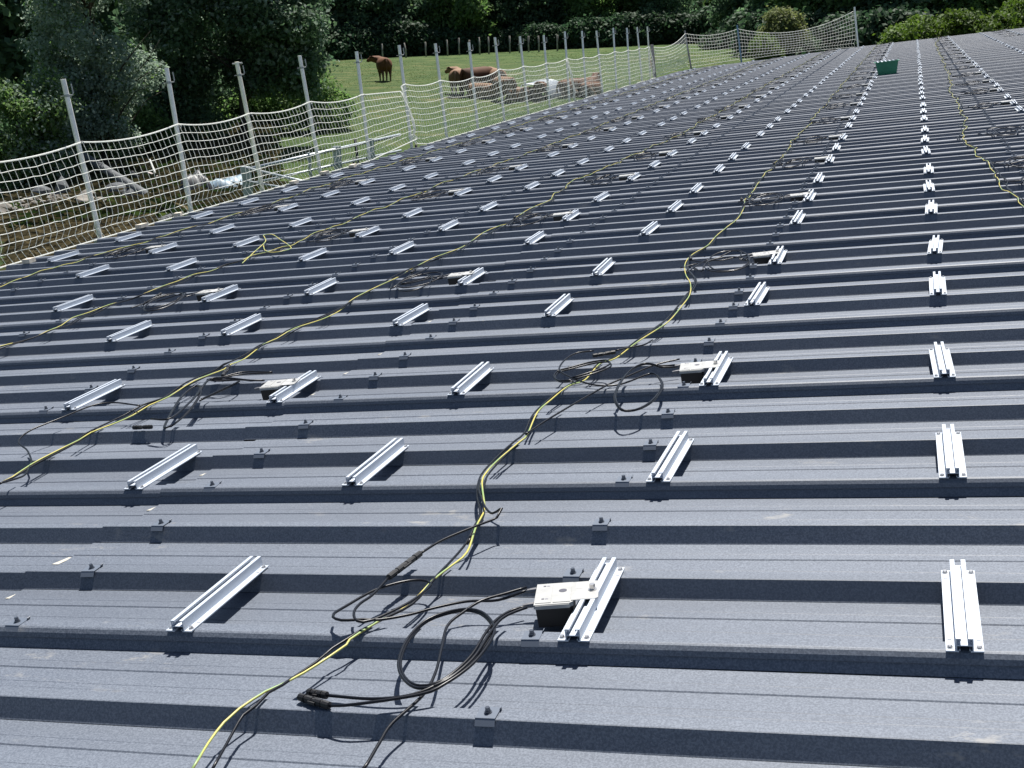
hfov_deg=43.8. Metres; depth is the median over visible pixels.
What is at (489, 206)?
mounting rail
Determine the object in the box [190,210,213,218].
mounting rail
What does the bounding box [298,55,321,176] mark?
net post
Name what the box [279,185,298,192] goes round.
mounting rail
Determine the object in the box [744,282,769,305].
mounting rail
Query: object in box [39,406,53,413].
saddle clip
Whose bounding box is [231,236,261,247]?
mounting rail
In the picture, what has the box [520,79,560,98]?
cow
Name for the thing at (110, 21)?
broadleaf tree
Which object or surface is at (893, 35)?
elder shrub
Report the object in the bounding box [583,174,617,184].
lead cable
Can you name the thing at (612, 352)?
lead cable
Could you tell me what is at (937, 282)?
mounting rail
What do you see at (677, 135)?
lead cable
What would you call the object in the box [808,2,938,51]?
hedge bush
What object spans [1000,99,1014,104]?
converter box
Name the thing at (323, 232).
lead cable
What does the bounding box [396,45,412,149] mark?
net post
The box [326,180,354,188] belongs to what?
lead cable
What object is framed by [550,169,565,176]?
mounting rail
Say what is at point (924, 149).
mounting rail
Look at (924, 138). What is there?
mounting rail
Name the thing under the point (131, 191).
boulder
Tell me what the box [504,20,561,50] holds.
hedge bush
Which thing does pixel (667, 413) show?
saddle clip
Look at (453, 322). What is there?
saddle clip
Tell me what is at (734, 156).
mounting rail
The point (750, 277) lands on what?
saddle clip
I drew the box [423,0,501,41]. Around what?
broadleaf tree
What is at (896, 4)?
broadleaf tree
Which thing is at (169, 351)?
saddle clip
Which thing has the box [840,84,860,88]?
lead cable
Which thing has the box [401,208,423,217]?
mounting rail
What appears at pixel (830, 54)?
mounting rail
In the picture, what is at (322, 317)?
trunk cable
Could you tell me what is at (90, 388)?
saddle clip
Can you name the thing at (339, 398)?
saddle clip
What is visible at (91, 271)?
mounting rail
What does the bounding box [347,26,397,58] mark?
hedge bush
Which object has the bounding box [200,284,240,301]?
mounting rail
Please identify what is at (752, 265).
saddle clip
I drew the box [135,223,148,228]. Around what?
timber block
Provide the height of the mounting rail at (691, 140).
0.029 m
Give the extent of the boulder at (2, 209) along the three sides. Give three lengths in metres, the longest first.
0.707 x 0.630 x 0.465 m
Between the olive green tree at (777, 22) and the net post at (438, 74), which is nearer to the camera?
the net post at (438, 74)
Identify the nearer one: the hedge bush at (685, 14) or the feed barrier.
the feed barrier
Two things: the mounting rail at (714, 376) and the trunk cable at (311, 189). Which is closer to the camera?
the mounting rail at (714, 376)
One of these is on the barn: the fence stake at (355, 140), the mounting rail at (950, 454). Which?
the mounting rail at (950, 454)
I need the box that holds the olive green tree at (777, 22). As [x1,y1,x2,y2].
[756,5,812,55]
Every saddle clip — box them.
[5,616,30,631]
[19,331,29,336]
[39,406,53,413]
[80,563,102,576]
[84,385,97,392]
[127,366,139,372]
[151,519,171,530]
[164,348,175,354]
[198,333,209,338]
[203,481,221,491]
[229,318,240,324]
[253,448,269,457]
[259,305,269,310]
[283,293,292,298]
[298,419,313,428]
[333,394,347,402]
[369,372,381,379]
[399,352,411,359]
[425,334,436,341]
[448,318,459,324]
[470,303,479,309]
[474,706,501,726]
[489,290,498,295]
[508,278,516,283]
[521,629,543,646]
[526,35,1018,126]
[562,567,583,582]
[592,517,610,530]
[615,475,632,486]
[643,439,658,449]
[661,408,675,418]
[677,381,690,388]
[690,358,702,362]
[704,337,714,345]
[715,319,726,326]
[728,302,738,309]
[734,288,743,294]
[746,274,755,280]
[749,262,756,267]
[766,240,773,245]
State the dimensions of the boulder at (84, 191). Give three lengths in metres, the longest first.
0.490 x 0.470 x 0.434 m
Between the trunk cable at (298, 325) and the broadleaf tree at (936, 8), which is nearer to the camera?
the trunk cable at (298, 325)
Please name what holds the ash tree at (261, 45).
on the ground at (428, 62)
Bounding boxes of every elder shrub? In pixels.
[872,10,948,44]
[898,6,1020,40]
[989,0,1023,28]
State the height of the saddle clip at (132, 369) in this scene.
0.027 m
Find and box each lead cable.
[0,402,139,483]
[103,245,149,259]
[130,292,197,310]
[132,377,264,429]
[199,365,272,400]
[237,204,272,215]
[297,605,527,709]
[304,227,348,242]
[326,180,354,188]
[332,479,526,622]
[362,586,526,767]
[390,265,445,291]
[400,158,424,164]
[411,190,447,200]
[457,141,480,145]
[476,166,507,173]
[499,128,518,133]
[505,212,549,227]
[525,358,679,434]
[535,145,561,151]
[553,359,611,382]
[558,339,675,411]
[579,128,601,133]
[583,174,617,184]
[610,117,628,121]
[630,152,657,158]
[664,132,690,138]
[680,250,750,272]
[697,116,719,121]
[716,105,735,110]
[734,96,754,99]
[738,192,786,205]
[772,157,811,167]
[793,136,826,142]
[809,117,838,123]
[825,103,847,108]
[831,94,854,98]
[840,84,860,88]
[947,66,969,69]
[952,72,974,76]
[956,81,980,84]
[959,88,988,93]
[968,102,998,108]
[978,126,1022,135]
[991,156,1023,167]
[1001,176,1023,184]
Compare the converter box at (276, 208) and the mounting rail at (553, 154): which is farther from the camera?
the mounting rail at (553, 154)
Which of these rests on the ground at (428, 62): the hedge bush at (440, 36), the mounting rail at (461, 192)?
the hedge bush at (440, 36)
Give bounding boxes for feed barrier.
[241,133,401,197]
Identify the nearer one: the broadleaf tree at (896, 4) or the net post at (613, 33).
the net post at (613, 33)
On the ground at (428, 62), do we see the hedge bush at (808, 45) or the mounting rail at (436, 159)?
the hedge bush at (808, 45)
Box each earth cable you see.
[0,60,764,346]
[0,67,705,286]
[8,56,815,478]
[192,45,876,767]
[242,234,291,263]
[935,42,1023,206]
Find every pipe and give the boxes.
[77,151,153,194]
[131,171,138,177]
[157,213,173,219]
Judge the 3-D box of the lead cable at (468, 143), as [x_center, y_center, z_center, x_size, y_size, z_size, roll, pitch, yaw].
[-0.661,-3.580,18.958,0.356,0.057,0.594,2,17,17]
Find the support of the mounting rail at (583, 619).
on the barn
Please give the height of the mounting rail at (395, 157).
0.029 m
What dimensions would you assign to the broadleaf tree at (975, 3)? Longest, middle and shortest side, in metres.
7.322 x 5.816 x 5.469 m
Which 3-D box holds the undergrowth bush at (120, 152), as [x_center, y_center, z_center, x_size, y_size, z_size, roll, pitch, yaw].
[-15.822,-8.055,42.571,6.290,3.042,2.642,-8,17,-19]
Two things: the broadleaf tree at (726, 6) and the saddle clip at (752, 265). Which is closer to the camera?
the saddle clip at (752, 265)
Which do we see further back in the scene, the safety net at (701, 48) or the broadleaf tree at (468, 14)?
the broadleaf tree at (468, 14)
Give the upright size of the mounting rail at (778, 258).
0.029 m
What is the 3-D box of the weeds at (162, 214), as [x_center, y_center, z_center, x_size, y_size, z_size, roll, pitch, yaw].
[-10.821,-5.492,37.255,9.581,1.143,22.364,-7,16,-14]
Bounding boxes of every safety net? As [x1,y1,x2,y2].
[0,91,418,267]
[400,59,574,143]
[566,46,655,100]
[651,34,687,75]
[687,29,738,66]
[738,11,855,60]
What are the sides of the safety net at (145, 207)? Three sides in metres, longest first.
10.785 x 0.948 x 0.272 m
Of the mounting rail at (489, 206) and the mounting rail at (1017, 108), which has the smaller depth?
the mounting rail at (489, 206)
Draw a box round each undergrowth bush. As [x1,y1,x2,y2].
[0,101,132,163]
[82,90,186,154]
[131,84,234,144]
[159,69,287,122]
[214,68,360,133]
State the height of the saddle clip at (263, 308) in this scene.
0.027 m
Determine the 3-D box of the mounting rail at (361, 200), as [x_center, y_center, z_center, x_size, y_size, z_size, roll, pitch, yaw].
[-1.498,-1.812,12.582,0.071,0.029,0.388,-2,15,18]
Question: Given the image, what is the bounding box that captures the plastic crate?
[874,59,899,74]
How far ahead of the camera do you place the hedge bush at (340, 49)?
107.56 m
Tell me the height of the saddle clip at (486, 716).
0.027 m
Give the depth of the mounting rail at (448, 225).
9.85 m
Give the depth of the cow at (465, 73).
64.74 m
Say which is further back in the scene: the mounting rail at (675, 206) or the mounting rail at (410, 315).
the mounting rail at (675, 206)
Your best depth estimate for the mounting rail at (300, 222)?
11.32 m
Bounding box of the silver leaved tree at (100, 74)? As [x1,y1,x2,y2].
[14,0,168,166]
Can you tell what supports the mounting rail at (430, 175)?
on the barn
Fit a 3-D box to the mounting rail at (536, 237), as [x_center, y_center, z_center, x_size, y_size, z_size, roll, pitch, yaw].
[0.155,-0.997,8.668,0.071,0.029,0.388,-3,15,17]
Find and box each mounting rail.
[47,250,80,261]
[51,294,95,311]
[61,379,125,409]
[75,264,111,277]
[105,320,154,341]
[114,232,143,241]
[124,444,202,489]
[148,242,178,253]
[164,258,197,271]
[166,556,268,631]
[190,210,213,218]
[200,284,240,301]
[209,224,235,233]
[218,314,264,335]
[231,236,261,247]
[238,197,259,204]
[266,370,321,402]
[276,203,299,211]
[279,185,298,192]
[287,217,312,227]
[297,248,328,261]
[302,277,338,295]
[319,190,339,197]
[328,172,343,177]
[341,438,409,485]
[350,196,370,204]
[353,226,380,237]
[358,178,375,184]
[359,163,374,168]
[387,241,416,254]
[388,183,405,190]
[389,155,402,159]
[390,303,431,325]
[401,165,415,170]
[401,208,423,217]
[422,145,433,149]
[422,172,438,178]
[429,156,442,161]
[437,219,460,230]
[447,362,493,394]
[453,187,471,195]
[454,148,466,153]
[455,267,486,285]
[461,159,475,164]
[478,201,498,211]
[486,175,501,181]
[487,151,499,155]
[509,143,520,147]
[513,164,527,170]
[523,181,539,189]
[523,231,546,244]
[541,294,573,316]
[546,151,559,156]
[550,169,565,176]
[557,557,624,641]
[561,209,581,220]
[568,143,577,147]
[575,158,589,164]
[590,258,614,275]
[592,192,610,201]
[603,146,613,151]
[621,138,631,142]
[626,172,640,180]
[638,221,659,235]
[646,431,693,481]
[647,160,661,167]
[664,29,1023,77]
[665,149,677,156]
[666,200,683,211]
[686,138,695,143]
[689,183,703,192]
[699,351,732,385]
[712,164,724,172]
[728,152,737,159]
[741,142,750,148]
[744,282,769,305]
[755,130,764,136]
[768,246,787,264]
[789,210,805,223]
[803,189,816,200]
[813,173,824,182]
[825,154,834,162]
[832,143,840,150]
[838,133,847,139]
[921,125,928,131]
[921,135,928,141]
[921,146,930,153]
[923,180,934,191]
[924,163,933,173]
[925,200,936,213]
[927,235,942,253]
[929,271,946,295]
[929,341,955,377]
[936,424,966,477]
[941,559,983,652]
[1014,106,1023,110]
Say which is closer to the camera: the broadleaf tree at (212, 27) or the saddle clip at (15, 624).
the saddle clip at (15, 624)
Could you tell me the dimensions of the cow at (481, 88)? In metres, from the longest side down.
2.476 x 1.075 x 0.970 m
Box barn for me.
[0,28,1023,767]
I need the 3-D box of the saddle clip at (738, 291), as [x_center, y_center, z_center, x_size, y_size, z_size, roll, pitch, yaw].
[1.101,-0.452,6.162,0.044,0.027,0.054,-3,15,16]
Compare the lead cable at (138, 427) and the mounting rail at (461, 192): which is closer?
the lead cable at (138, 427)
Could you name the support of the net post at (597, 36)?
attached to the barn
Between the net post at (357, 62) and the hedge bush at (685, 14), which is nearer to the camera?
the net post at (357, 62)
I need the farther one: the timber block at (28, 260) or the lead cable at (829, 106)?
the lead cable at (829, 106)
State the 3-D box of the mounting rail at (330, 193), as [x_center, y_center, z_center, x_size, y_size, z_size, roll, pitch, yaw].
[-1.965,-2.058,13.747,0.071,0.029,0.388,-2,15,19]
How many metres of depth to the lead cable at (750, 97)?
21.80 m
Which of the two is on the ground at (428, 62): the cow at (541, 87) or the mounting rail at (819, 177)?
the cow at (541, 87)
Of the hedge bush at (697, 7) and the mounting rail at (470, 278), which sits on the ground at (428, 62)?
the hedge bush at (697, 7)
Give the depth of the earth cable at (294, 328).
6.13 m
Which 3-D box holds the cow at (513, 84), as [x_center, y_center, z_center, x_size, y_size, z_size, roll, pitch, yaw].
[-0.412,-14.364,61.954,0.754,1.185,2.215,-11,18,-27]
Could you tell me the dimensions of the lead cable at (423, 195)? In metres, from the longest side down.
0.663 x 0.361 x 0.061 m
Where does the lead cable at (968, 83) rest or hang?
on the barn
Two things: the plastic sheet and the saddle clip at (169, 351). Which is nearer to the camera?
the saddle clip at (169, 351)
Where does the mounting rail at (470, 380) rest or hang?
on the barn
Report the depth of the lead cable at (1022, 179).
8.53 m
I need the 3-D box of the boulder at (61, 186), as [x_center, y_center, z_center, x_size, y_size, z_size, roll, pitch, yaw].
[-12.984,-5.564,36.694,0.503,0.859,0.517,10,20,38]
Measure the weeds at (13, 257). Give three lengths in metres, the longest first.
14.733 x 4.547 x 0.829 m
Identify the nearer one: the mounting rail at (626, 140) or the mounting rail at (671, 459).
the mounting rail at (671, 459)
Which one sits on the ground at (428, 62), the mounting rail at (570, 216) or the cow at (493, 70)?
the cow at (493, 70)
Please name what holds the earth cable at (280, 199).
on the barn
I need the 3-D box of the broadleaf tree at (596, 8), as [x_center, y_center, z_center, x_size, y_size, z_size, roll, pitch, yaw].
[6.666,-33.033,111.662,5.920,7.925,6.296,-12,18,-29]
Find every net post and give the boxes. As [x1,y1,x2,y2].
[61,79,102,242]
[163,68,192,215]
[232,62,264,193]
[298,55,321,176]
[355,51,370,161]
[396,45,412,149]
[434,43,447,138]
[466,42,478,129]
[494,37,504,121]
[518,36,528,114]
[542,35,550,108]
[563,31,569,102]
[581,31,586,98]
[595,31,602,93]
[612,28,617,88]
[626,28,630,84]
[636,27,642,80]
[646,26,650,79]
[684,30,691,68]
[736,25,741,62]
[853,7,858,46]
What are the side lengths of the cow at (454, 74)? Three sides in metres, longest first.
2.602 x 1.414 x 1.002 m
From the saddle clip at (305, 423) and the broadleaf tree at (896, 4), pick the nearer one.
the saddle clip at (305, 423)
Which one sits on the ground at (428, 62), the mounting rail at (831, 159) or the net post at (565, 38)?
the net post at (565, 38)
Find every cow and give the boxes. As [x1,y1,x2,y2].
[366,56,391,81]
[445,66,463,95]
[458,80,495,98]
[460,66,491,95]
[489,67,506,92]
[491,76,516,101]
[504,87,529,100]
[517,86,544,98]
[520,79,560,98]
[533,81,547,100]
[556,72,599,96]
[578,81,603,95]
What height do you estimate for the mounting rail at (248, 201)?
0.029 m
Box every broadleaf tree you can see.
[0,0,82,125]
[5,0,151,73]
[99,0,179,94]
[124,3,229,103]
[200,0,231,93]
[310,0,363,27]
[322,0,396,29]
[359,0,435,31]
[404,0,452,53]
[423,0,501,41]
[457,0,521,51]
[484,0,555,36]
[522,0,574,25]
[555,0,619,25]
[612,0,646,16]
[636,0,695,15]
[706,0,759,29]
[732,0,775,13]
[759,0,823,12]
[792,0,878,15]
[840,0,948,17]
[887,0,977,19]
[931,0,1001,16]
[980,0,1020,11]
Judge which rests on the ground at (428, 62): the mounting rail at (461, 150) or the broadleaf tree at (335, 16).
the broadleaf tree at (335, 16)
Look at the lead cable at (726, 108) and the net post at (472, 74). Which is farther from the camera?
the net post at (472, 74)
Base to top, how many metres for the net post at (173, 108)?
1.740 m
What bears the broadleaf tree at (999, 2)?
on the ground at (428, 62)
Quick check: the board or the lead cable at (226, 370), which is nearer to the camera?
the lead cable at (226, 370)
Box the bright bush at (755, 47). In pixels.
[746,32,786,60]
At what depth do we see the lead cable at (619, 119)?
20.19 m
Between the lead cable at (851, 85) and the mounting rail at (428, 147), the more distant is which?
the lead cable at (851, 85)
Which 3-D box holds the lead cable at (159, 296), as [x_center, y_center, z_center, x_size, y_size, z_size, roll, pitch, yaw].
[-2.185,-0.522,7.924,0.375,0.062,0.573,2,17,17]
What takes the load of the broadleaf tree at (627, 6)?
on the ground at (428, 62)
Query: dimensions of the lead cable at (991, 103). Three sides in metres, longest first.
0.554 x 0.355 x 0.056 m
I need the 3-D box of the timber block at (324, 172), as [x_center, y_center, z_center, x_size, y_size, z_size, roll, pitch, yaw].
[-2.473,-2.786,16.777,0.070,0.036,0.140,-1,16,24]
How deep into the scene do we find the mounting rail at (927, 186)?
8.74 m
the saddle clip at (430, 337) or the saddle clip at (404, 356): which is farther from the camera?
the saddle clip at (430, 337)
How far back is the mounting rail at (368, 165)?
17.08 m
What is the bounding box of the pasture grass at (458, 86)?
[257,44,749,177]
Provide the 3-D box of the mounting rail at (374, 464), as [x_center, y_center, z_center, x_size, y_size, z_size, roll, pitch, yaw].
[-0.441,0.250,4.138,0.071,0.029,0.388,-2,15,19]
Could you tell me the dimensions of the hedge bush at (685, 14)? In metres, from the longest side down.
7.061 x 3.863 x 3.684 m
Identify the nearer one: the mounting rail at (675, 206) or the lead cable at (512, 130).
the mounting rail at (675, 206)
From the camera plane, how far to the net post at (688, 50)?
43.32 m
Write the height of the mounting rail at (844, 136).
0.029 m
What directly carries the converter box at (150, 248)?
on the barn
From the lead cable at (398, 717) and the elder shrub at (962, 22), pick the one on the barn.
the lead cable at (398, 717)
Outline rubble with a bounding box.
[0,192,76,243]
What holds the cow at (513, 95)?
on the ground at (428, 62)
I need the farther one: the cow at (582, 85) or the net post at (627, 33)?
the cow at (582, 85)
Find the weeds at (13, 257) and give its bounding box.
[0,200,161,270]
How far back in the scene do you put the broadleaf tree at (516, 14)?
111.39 m
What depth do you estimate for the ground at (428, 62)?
65.29 m
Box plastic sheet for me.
[179,170,212,189]
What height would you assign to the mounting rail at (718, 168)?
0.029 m
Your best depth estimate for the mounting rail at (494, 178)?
13.12 m
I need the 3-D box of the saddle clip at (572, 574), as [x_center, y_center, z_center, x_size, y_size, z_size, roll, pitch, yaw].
[0.150,0.462,3.101,0.044,0.027,0.054,-2,15,19]
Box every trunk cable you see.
[0,59,768,348]
[0,65,799,484]
[0,68,703,283]
[0,70,698,285]
[1,60,766,346]
[2,53,820,481]
[211,47,874,767]
[466,48,873,544]
[935,38,1023,203]
[935,43,1023,199]
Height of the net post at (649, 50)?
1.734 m
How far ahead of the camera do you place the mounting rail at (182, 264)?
9.49 m
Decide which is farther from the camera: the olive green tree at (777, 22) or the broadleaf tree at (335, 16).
the broadleaf tree at (335, 16)
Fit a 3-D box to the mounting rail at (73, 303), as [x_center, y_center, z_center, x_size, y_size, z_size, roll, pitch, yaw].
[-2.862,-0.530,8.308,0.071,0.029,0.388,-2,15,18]
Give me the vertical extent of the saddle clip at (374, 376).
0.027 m
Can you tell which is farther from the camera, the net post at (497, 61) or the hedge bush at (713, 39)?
the hedge bush at (713, 39)
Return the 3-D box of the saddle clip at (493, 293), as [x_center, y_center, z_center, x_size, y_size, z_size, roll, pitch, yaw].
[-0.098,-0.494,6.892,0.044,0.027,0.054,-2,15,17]
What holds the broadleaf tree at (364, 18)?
on the ground at (428, 62)
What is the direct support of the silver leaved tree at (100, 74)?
on the ground at (428, 62)
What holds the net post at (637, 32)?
attached to the barn
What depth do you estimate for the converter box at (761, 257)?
6.87 m
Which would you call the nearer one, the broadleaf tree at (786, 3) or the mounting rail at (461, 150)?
the mounting rail at (461, 150)
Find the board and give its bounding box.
[650,44,655,77]
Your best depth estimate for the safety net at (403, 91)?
23.77 m
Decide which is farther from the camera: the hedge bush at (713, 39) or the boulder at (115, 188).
the hedge bush at (713, 39)
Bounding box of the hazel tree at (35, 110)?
[0,61,87,197]
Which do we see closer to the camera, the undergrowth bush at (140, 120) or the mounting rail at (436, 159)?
the mounting rail at (436, 159)
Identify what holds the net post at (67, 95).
attached to the barn
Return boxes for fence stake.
[354,139,358,164]
[458,38,459,54]
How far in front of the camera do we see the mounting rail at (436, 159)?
16.74 m
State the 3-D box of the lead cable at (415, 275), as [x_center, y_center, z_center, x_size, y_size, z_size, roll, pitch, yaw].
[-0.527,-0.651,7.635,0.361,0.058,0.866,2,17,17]
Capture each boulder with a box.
[0,202,12,214]
[31,186,50,195]
[55,176,70,194]
[74,195,94,201]
[78,189,95,196]
[105,182,128,194]
[126,188,139,196]
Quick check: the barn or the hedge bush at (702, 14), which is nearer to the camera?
the barn
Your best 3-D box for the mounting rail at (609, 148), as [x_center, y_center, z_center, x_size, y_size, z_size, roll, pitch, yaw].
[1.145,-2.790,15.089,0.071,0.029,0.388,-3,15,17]
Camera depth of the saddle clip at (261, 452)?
4.43 m
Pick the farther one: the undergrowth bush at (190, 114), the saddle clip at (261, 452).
the undergrowth bush at (190, 114)
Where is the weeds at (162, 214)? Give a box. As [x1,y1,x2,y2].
[14,159,267,245]
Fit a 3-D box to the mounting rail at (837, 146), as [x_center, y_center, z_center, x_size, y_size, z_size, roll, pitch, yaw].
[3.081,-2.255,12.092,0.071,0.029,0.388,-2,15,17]
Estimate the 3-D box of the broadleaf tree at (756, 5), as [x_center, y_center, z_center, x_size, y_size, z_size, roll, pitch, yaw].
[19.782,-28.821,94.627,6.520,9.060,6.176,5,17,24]
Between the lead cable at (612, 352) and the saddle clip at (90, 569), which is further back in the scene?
the lead cable at (612, 352)
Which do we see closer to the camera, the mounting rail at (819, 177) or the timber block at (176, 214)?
the mounting rail at (819, 177)
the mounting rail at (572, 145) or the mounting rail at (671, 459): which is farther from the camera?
the mounting rail at (572, 145)
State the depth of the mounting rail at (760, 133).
14.48 m
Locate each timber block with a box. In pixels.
[22,257,35,263]
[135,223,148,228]
[174,212,182,216]
[289,180,298,184]
[319,170,328,174]
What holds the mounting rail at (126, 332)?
on the barn
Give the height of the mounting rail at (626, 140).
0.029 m
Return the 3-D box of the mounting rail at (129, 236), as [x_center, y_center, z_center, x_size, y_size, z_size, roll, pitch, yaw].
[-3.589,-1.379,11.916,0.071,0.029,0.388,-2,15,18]
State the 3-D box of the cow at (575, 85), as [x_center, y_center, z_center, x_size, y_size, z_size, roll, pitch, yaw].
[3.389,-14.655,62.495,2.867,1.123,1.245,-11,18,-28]
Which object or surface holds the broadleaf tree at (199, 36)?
on the ground at (428, 62)
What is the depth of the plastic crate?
24.09 m
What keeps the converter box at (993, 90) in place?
on the barn
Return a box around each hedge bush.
[303,26,339,53]
[321,22,370,60]
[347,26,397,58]
[357,16,440,57]
[401,24,467,55]
[438,26,494,54]
[483,28,525,52]
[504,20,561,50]
[531,22,572,49]
[558,12,628,48]
[593,9,670,46]
[638,8,695,43]
[656,12,713,43]
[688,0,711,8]
[689,1,721,39]
[689,4,724,36]
[698,8,766,49]
[719,4,776,43]
[721,8,770,56]
[752,6,863,52]
[785,9,886,55]
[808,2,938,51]
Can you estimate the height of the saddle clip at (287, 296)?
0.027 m
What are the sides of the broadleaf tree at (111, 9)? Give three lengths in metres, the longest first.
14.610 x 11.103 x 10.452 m
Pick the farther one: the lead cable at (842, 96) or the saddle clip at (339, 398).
the lead cable at (842, 96)
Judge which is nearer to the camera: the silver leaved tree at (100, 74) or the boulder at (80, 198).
the boulder at (80, 198)
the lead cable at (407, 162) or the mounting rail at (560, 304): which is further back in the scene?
the lead cable at (407, 162)
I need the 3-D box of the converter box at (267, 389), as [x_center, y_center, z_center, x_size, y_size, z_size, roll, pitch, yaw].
[-0.977,0.018,5.317,0.174,0.074,0.118,-5,15,10]
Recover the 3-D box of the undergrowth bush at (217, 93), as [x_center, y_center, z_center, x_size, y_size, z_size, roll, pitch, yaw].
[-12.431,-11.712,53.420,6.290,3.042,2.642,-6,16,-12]
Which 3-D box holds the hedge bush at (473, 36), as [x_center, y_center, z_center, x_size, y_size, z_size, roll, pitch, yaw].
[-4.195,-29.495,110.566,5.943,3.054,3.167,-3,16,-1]
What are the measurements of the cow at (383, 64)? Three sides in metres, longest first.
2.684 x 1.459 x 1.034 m
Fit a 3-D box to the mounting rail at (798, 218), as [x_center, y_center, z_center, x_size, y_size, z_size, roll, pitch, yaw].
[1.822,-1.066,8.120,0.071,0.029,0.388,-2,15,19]
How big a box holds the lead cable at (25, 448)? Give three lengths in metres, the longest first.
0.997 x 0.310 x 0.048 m
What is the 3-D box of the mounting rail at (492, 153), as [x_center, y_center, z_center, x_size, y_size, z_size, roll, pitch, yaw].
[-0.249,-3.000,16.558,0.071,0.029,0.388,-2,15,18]
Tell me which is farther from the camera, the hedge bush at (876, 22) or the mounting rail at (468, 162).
the hedge bush at (876, 22)
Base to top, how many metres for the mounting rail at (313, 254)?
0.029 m
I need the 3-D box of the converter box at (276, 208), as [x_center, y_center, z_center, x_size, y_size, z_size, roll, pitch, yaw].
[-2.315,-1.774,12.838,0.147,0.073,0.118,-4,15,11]
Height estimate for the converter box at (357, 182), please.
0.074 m
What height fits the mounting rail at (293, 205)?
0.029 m
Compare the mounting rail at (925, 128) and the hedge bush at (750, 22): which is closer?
the mounting rail at (925, 128)
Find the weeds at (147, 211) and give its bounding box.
[0,123,285,228]
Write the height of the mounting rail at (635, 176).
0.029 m
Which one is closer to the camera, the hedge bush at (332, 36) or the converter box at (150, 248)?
the converter box at (150, 248)
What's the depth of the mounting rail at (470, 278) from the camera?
7.40 m
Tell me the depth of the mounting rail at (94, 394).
5.59 m
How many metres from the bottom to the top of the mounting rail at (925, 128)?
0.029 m
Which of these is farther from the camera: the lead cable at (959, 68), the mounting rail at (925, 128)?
the lead cable at (959, 68)
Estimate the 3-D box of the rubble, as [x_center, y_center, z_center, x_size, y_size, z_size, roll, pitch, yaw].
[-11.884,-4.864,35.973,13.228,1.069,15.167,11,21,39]
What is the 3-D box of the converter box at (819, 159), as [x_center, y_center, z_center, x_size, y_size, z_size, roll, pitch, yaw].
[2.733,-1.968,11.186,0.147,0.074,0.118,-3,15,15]
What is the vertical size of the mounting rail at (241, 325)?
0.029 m
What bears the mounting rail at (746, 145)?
on the barn
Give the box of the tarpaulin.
[207,174,241,189]
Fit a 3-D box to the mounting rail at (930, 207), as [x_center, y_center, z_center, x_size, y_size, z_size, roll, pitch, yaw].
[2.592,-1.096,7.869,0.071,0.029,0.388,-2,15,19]
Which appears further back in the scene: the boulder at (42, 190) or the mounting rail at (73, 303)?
the boulder at (42, 190)
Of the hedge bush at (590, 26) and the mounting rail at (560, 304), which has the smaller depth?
the mounting rail at (560, 304)
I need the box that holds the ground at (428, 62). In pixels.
[0,40,1023,767]
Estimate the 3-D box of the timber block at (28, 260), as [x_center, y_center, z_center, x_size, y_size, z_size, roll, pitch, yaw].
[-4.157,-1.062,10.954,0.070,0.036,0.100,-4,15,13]
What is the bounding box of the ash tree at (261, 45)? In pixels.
[114,0,342,136]
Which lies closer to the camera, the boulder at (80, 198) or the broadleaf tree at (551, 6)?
the boulder at (80, 198)
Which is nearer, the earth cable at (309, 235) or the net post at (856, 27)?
the earth cable at (309, 235)
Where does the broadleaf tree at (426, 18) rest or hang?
on the ground at (428, 62)
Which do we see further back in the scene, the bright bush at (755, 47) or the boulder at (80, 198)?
the bright bush at (755, 47)
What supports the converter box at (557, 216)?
on the barn
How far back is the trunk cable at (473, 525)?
3.25 m
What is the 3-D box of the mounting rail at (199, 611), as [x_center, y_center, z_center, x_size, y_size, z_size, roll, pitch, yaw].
[-0.741,0.526,3.220,0.071,0.029,0.388,-2,15,19]
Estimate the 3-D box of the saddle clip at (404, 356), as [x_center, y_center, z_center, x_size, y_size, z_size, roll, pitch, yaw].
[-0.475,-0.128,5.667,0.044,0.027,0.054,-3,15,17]
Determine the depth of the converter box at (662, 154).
13.53 m
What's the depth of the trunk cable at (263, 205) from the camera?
12.34 m
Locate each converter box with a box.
[145,244,164,253]
[193,288,223,300]
[254,378,300,399]
[273,204,290,210]
[348,227,369,237]
[354,179,368,184]
[443,270,474,284]
[448,188,463,195]
[508,164,521,170]
[523,580,598,626]
[549,210,572,220]
[562,143,573,148]
[618,173,634,180]
[658,150,671,156]
[672,360,719,383]
[693,130,704,135]
[748,249,780,263]
[786,191,811,201]
[814,155,831,162]
[828,133,842,139]
[840,115,852,120]
[989,87,1000,91]
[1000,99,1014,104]
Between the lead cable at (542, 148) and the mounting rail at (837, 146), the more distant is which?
the lead cable at (542, 148)
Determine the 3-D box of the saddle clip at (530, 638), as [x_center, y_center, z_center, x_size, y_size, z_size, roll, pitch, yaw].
[0.045,0.554,2.798,0.044,0.027,0.054,-3,15,15]
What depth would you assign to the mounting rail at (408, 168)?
15.84 m
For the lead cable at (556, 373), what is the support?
on the barn
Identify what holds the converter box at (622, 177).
on the barn
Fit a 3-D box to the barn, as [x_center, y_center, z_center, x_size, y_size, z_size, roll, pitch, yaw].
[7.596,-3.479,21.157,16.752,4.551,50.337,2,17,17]
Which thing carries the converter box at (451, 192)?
on the barn

